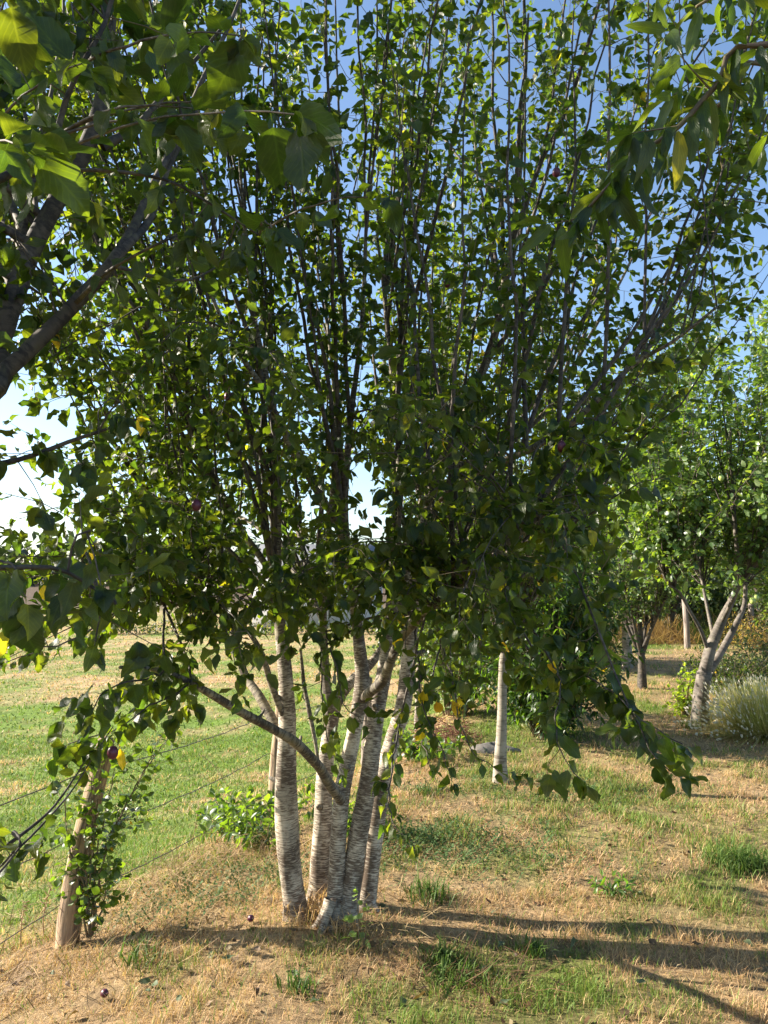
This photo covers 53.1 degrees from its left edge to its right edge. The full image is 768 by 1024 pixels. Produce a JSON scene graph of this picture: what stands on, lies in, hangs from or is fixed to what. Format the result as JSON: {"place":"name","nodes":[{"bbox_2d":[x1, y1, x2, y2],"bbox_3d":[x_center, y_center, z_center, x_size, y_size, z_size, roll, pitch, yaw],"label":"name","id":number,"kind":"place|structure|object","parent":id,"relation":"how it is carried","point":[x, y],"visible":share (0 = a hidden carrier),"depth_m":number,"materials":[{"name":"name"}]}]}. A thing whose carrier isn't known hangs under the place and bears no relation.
{"place":"outdoors","nodes":[
{"label":"outdoors","id":0,"kind":"place"},
{"bbox_2d":[0,615,490,942],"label":"meadow grass","id":1,"kind":"structure","parent":0,"point":[126,857],"depth_m":11.79,"materials":[{"name":"green plant"}]},
{"bbox_2d":[0,583,767,1023],"bbox_3d":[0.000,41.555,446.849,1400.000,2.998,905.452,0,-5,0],"label":"ground","id":2,"kind":"structure","parent":0,"point":[92,999],"depth_m":4.16,"materials":[{"name":"soil"}]},
{"bbox_2d":[20,900,30,948],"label":"weed stalk","id":3,"kind":"object","parent":2,"relation":"on","point":[21,917],"visible":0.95,"depth_m":3.82,"materials":[{"name":"beige plant"}]},
{"bbox_2d":[40,886,51,939],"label":"weed stalk","id":4,"kind":"object","parent":2,"relation":"on","point":[46,899],"visible":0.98,"depth_m":3.87,"materials":[{"name":"beige plant"}]},
{"bbox_2d":[100,988,108,997],"bbox_3d":[-1.094,1.890,3.015,0.032,0.032,0.062,22,-36,-25],"label":"fallen plum","id":5,"kind":"object","parent":2,"relation":"on","point":[105,991],"visible":0.91,"depth_m":3.01,"materials":[{"name":"purple food"}]},
{"bbox_2d":[88,928,176,976],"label":"grass tussock","id":6,"kind":"object","parent":2,"relation":"on","point":[135,959],"depth_m":3.32,"materials":[{"name":"plant"}]},
{"bbox_2d":[192,801,198,841],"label":"weed stalk","id":7,"kind":"object","parent":2,"relation":"on","point":[196,821],"visible":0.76,"depth_m":5.81,"materials":[{"name":"beige plant"}]},
{"bbox_2d":[0,0,402,901],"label":"plum tree","id":8,"kind":"object","parent":2,"relation":"on","point":[50,154],"visible":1,"depth_m":1.64,"materials":[{"name":"green plant"}]},
{"bbox_2d":[203,756,236,809],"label":"weed stalk","id":9,"kind":"object","parent":2,"relation":"on","point":[219,773],"visible":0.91,"depth_m":8.12,"materials":[{"name":"plant"}]},
{"bbox_2d":[195,784,274,835],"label":"broadleaf weed","id":10,"kind":"object","parent":2,"relation":"on","point":[255,808],"visible":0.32,"depth_m":5.87,"materials":[{"name":"green plant"}]},
{"bbox_2d":[88,617,404,634],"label":"field hedge","id":11,"kind":"object","parent":2,"relation":"on","point":[152,627],"visible":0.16,"depth_m":42.00,"materials":[{"name":"green plant"}]},
{"bbox_2d":[0,653,495,950],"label":"wire fence","id":12,"kind":"object","parent":2,"relation":"on","point":[66,927],"visible":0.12,"depth_m":3.73,"materials":[{"name":"brown wood"}]},
{"bbox_2d":[45,723,182,937],"bbox_3d":[-1.293,1.526,3.693,0.630,1.036,0.378,0,-5,0],"label":"climbing shrub","id":13,"kind":"object","parent":12,"relation":"attached to","point":[94,892],"visible":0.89,"depth_m":3.68,"materials":[{"name":"green plant"}]},
{"bbox_2d":[195,795,301,852],"bbox_3d":[-0.874,2.032,4.966,0.636,0.326,0.778,0,-5,0],"label":"broadleaf weed","id":14,"kind":"object","parent":2,"relation":"on","point":[240,829],"visible":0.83,"depth_m":4.91,"materials":[{"name":"green plant"}]},
{"bbox_2d":[247,915,255,921],"bbox_3d":[-0.628,1.929,3.646,0.032,0.032,0.062,22,-36,-25],"label":"fallen plum","id":15,"kind":"object","parent":2,"relation":"on","point":[250,918],"visible":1,"depth_m":3.64,"materials":[{"name":"purple food"}]},
{"bbox_2d":[272,963,321,999],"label":"grass tussock","id":16,"kind":"object","parent":2,"relation":"on","point":[298,983],"depth_m":3.02,"materials":[{"name":"green plant"}]},
{"bbox_2d":[268,886,326,931],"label":"grass tussock","id":17,"kind":"object","parent":2,"relation":"on","point":[314,907],"depth_m":3.63,"materials":[{"name":"beige plant"}]},
{"bbox_2d":[0,803,605,1020],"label":"cut hay","id":18,"kind":"object","parent":2,"relation":"on","point":[190,887],"visible":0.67,"depth_m":3.67,"materials":[{"name":"beige plant"}]},
{"bbox_2d":[304,877,326,907],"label":"grass tussock","id":19,"kind":"object","parent":2,"relation":"on","point":[323,895],"depth_m":3.78,"materials":[{"name":"beige plant"}]},
{"bbox_2d":[252,544,382,626],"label":"white house","id":20,"kind":"structure","parent":2,"relation":"on","point":[312,546],"depth_m":47.63,"materials":[{"name":"stone"}]},
{"bbox_2d":[312,898,371,951],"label":"grass tussock","id":21,"kind":"object","parent":2,"relation":"on","point":[344,926],"depth_m":3.48,"materials":[{"name":"plant"}]},
{"bbox_2d":[297,774,403,838],"bbox_3d":[-0.224,1.928,4.963,0.707,0.370,0.841,0,-5,0],"label":"broadleaf weed","id":22,"kind":"object","parent":2,"relation":"on","point":[308,790],"visible":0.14,"depth_m":4.97,"materials":[{"name":"green plant"}]},
{"bbox_2d":[341,887,373,950],"bbox_3d":[-0.117,1.782,3.371,0.145,0.272,0.080,0,-5,0],"label":"plum sucker","id":23,"kind":"object","parent":2,"relation":"on","point":[350,919],"visible":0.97,"depth_m":3.37,"materials":[{"name":"green plant"}]},
{"bbox_2d":[0,530,754,585],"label":"treeline","id":24,"kind":"object","parent":2,"relation":"on","point":[69,539],"visible":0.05,"depth_m":134.01,"materials":[{"name":"green plant"}]},
{"bbox_2d":[0,0,767,934],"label":"plum tree","id":25,"kind":"object","parent":2,"relation":"on","point":[420,574],"visible":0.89,"depth_m":3.23,"materials":[{"name":"green plant"}]},
{"bbox_2d":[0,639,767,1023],"bbox_3d":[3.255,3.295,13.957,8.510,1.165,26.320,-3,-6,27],"label":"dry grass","id":26,"kind":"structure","parent":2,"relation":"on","point":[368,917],"depth_m":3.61,"materials":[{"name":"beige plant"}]},
{"bbox_2d":[0,747,767,1023],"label":"leaf crumbs","id":27,"kind":"object","parent":2,"relation":"on","point":[389,1020],"visible":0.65,"depth_m":3.80,"materials":[{"name":"brown plant"}]},
{"bbox_2d":[25,758,762,959],"bbox_3d":[0.568,2.153,4.963,3.614,0.413,4.872,-3,-6,31],"label":"yarrow cover","id":28,"kind":"object","parent":2,"relation":"on","point":[435,842],"visible":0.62,"depth_m":4.51,"materials":[{"name":"green plant"}]},
{"bbox_2d":[46,850,753,1020],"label":"leaf litter","id":29,"kind":"object","parent":2,"relation":"on","point":[652,941],"visible":0.87,"depth_m":3.19,"materials":[{"name":"brown plant"}]},
{"bbox_2d":[366,607,444,674],"bbox_3d":[1.700,3.344,23.762,4.663,3.766,4.783,0,-5,0],"label":"hedge","id":30,"kind":"object","parent":2,"relation":"on","point":[378,644],"depth_m":23.90,"materials":[{"name":"green plant"}]},
{"bbox_2d":[363,719,473,762],"bbox_3d":[0.289,2.079,6.901,0.914,0.381,0.998,-5,-7,42],"label":"broadleaf weed","id":31,"kind":"object","parent":2,"relation":"on","point":[410,751],"visible":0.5,"depth_m":6.86,"materials":[{"name":"green plant"}]},
{"bbox_2d":[408,778,444,800],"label":"grass tussock","id":32,"kind":"object","parent":2,"relation":"on","point":[427,789],"depth_m":5.71,"materials":[{"name":"green plant"}]},
{"bbox_2d":[395,857,460,910],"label":"grass tussock","id":33,"kind":"object","parent":2,"relation":"on","point":[433,892],"depth_m":3.90,"materials":[{"name":"green plant"}]},
{"bbox_2d":[406,930,467,970],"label":"grass tussock","id":34,"kind":"object","parent":2,"relation":"on","point":[447,954],"depth_m":3.28,"materials":[{"name":"green plant"}]},
{"bbox_2d":[407,710,484,744],"bbox_3d":[0.604,2.200,7.712,1.124,0.625,1.062,3,-6,-30],"label":"brush pile","id":35,"kind":"object","parent":2,"relation":"on","point":[466,726],"visible":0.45,"depth_m":7.72,"materials":[{"name":"brown plant"}]},
{"bbox_2d":[397,597,497,719],"bbox_3d":[0.872,1.583,9.451,1.680,1.907,1.840,0,-5,0],"label":"hedge shrub","id":36,"kind":"object","parent":2,"relation":"on","point":[432,659],"visible":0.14,"depth_m":9.22,"materials":[{"name":"green plant"}]},
{"bbox_2d":[417,942,492,999],"bbox_3d":[0.283,1.857,3.114,0.332,0.100,0.412,0,-5,0],"label":"grass tussock","id":37,"kind":"object","parent":2,"relation":"on","point":[441,970],"depth_m":3.13,"materials":[{"name":"green plant"}]},
{"bbox_2d":[427,454,519,647],"bbox_3d":[2.001,1.118,15.543,3.560,4.818,3.653,2,-5,-21],"label":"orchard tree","id":38,"kind":"object","parent":2,"relation":"on","point":[467,537],"depth_m":14.97,"materials":[{"name":"green plant"}]},
{"bbox_2d":[469,742,520,753],"bbox_3d":[1.019,2.193,7.146,0.520,0.100,0.287,0,-5,0],"label":"rock","id":39,"kind":"object","parent":2,"relation":"on","point":[487,747],"visible":0.62,"depth_m":7.10,"materials":[{"name":"grey stone"}]},
{"bbox_2d":[366,266,626,783],"bbox_3d":[0.913,0.088,6.314,2.176,4.254,1.923,0,-5,0],"label":"plum tree","id":40,"kind":"object","parent":2,"relation":"on","point":[529,590],"visible":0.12,"depth_m":6.12,"materials":[{"name":"green plant"}]},
{"bbox_2d":[513,926,559,960],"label":"grass tussock","id":41,"kind":"object","parent":2,"relation":"on","point":[539,951],"depth_m":3.33,"materials":[{"name":"green plant"}]},
{"bbox_2d":[459,509,646,740],"bbox_3d":[1.707,1.136,7.933,1.813,2.420,2.041,3,-6,-27],"label":"laurel bush","id":42,"kind":"object","parent":2,"relation":"on","point":[564,622],"visible":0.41,"depth_m":7.66,"materials":[{"name":"green plant"}]},
{"bbox_2d":[467,435,645,628],"bbox_3d":[3.109,0.670,14.036,3.393,4.439,3.456,0,-5,0],"label":"orchard tree","id":43,"kind":"object","parent":2,"relation":"on","point":[584,511],"depth_m":13.31,"materials":[{"name":"green plant"}]},
{"bbox_2d":[587,869,636,897],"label":"dandelion","id":44,"kind":"object","parent":2,"relation":"on","point":[610,886],"visible":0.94,"depth_m":3.96,"materials":[{"name":"green plant"}]},
{"bbox_2d":[591,623,632,662],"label":"shrub","id":45,"kind":"object","parent":2,"relation":"on","point":[614,642],"visible":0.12,"depth_m":15.03,"materials":[{"name":"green plant"}]},
{"bbox_2d":[514,0,767,281],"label":"peach tree","id":46,"kind":"object","parent":2,"relation":"on","point":[609,197],"visible":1,"depth_m":1.42,"materials":[{"name":"green plant"}]},
{"bbox_2d":[583,499,698,688],"bbox_3d":[3.802,1.167,11.551,2.080,3.013,2.091,0,-5,0],"label":"apple tree","id":47,"kind":"object","parent":2,"relation":"on","point":[658,605],"visible":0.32,"depth_m":11.28,"materials":[{"name":"green plant"}]},
{"bbox_2d":[567,441,714,668],"bbox_3d":[4.354,0.647,14.114,3.150,4.481,3.352,5,-7,-43],"label":"orchard tree","id":48,"kind":"object","parent":2,"relation":"on","point":[627,648],"visible":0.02,"depth_m":13.90,"materials":[{"name":"green plant"}]},
{"bbox_2d":[591,277,767,727],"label":"apple tree","id":49,"kind":"object","parent":2,"relation":"on","point":[672,529],"visible":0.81,"depth_m":8.38,"materials":[{"name":"green plant"}]},
{"bbox_2d":[662,662,697,717],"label":"ivy creeper","id":50,"kind":"object","parent":2,"relation":"on","point":[682,699],"visible":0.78,"depth_m":9.07,"materials":[{"name":"green plant"}]},
{"bbox_2d":[682,598,690,648],"bbox_3d":[7.109,2.667,18.068,0.161,1.276,0.146,-1,-5,12],"label":"fence post","id":51,"kind":"object","parent":2,"relation":"on","point":[687,644],"visible":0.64,"depth_m":18.01,"materials":[{"name":"grey wood"}]},
{"bbox_2d":[607,605,767,644],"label":"dry undergrowth","id":52,"kind":"object","parent":2,"relation":"on","point":[661,636],"visible":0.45,"depth_m":19.60,"materials":[{"name":"brown plant"}]},
{"bbox_2d":[643,460,742,633],"bbox_3d":[7.650,0.823,20.674,4.258,5.354,4.304,0,-5,0],"label":"orchard tree","id":53,"kind":"object","parent":2,"relation":"on","point":[673,607],"visible":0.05,"depth_m":20.06,"materials":[{"name":"green plant"}]},
{"bbox_2d":[643,530,767,623],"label":"hedge","id":54,"kind":"object","parent":2,"relation":"on","point":[719,598],"visible":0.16,"depth_m":22.34,"materials":[{"name":"green plant"}]},
{"bbox_2d":[673,673,767,748],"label":"lavender bush","id":55,"kind":"object","parent":2,"relation":"on","point":[746,711],"visible":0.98,"depth_m":7.87,"materials":[{"name":"green plant"}]},
{"bbox_2d":[679,635,767,699],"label":"shrub","id":56,"kind":"object","parent":2,"relation":"on","point":[726,673],"visible":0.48,"depth_m":10.20,"materials":[{"name":"green plant"}]},
{"bbox_2d":[690,832,767,881],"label":"grass tussock","id":57,"kind":"object","parent":2,"relation":"on","point":[745,860],"depth_m":4.29,"materials":[{"name":"green plant"}]},
{"bbox_2d":[693,428,767,627],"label":"orchard tree","id":58,"kind":"object","parent":2,"relation":"on","point":[762,606],"visible":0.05,"depth_m":17.07,"materials":[{"name":"green plant"}]},
{"bbox_2d":[720,610,767,649],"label":"shrub","id":59,"kind":"object","parent":2,"relation":"on","point":[749,628],"visible":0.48,"depth_m":17.73,"materials":[{"name":"green plant"}]},
{"bbox_2d":[722,619,767,683],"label":"shrub","id":60,"kind":"object","parent":2,"relation":"on","point":[764,650],"visible":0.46,"depth_m":11.90,"materials":[{"name":"green plant"}]},
{"bbox_2d":[748,603,757,634],"bbox_3d":[10.617,2.836,19.779,2.497,1.274,0.183,0,-5,-2],"label":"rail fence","id":61,"kind":"object","parent":2,"relation":"on","point":[750,610],"visible":0.32,"depth_m":19.69,"materials":[{"name":"grey wood"}]},
{"bbox_2d":[0,637,767,1023],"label":"green grass","id":62,"kind":"structure","parent":0,"point":[644,817],"depth_m":3.96,"materials":[{"name":"green plant"}]},
{"bbox_2d":[0,0,767,560],"label":"sky","id":63,"kind":"structure","parent":0,"point":[15,477],"materials":[{"name":"blue"}]},
{"bbox_2d":[678,717,700,729],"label":"grass tussock","id":64,"kind":"object","parent":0,"point":[686,725],"depth_m":8.38,"materials":[{"name":"plant"}]}
]}

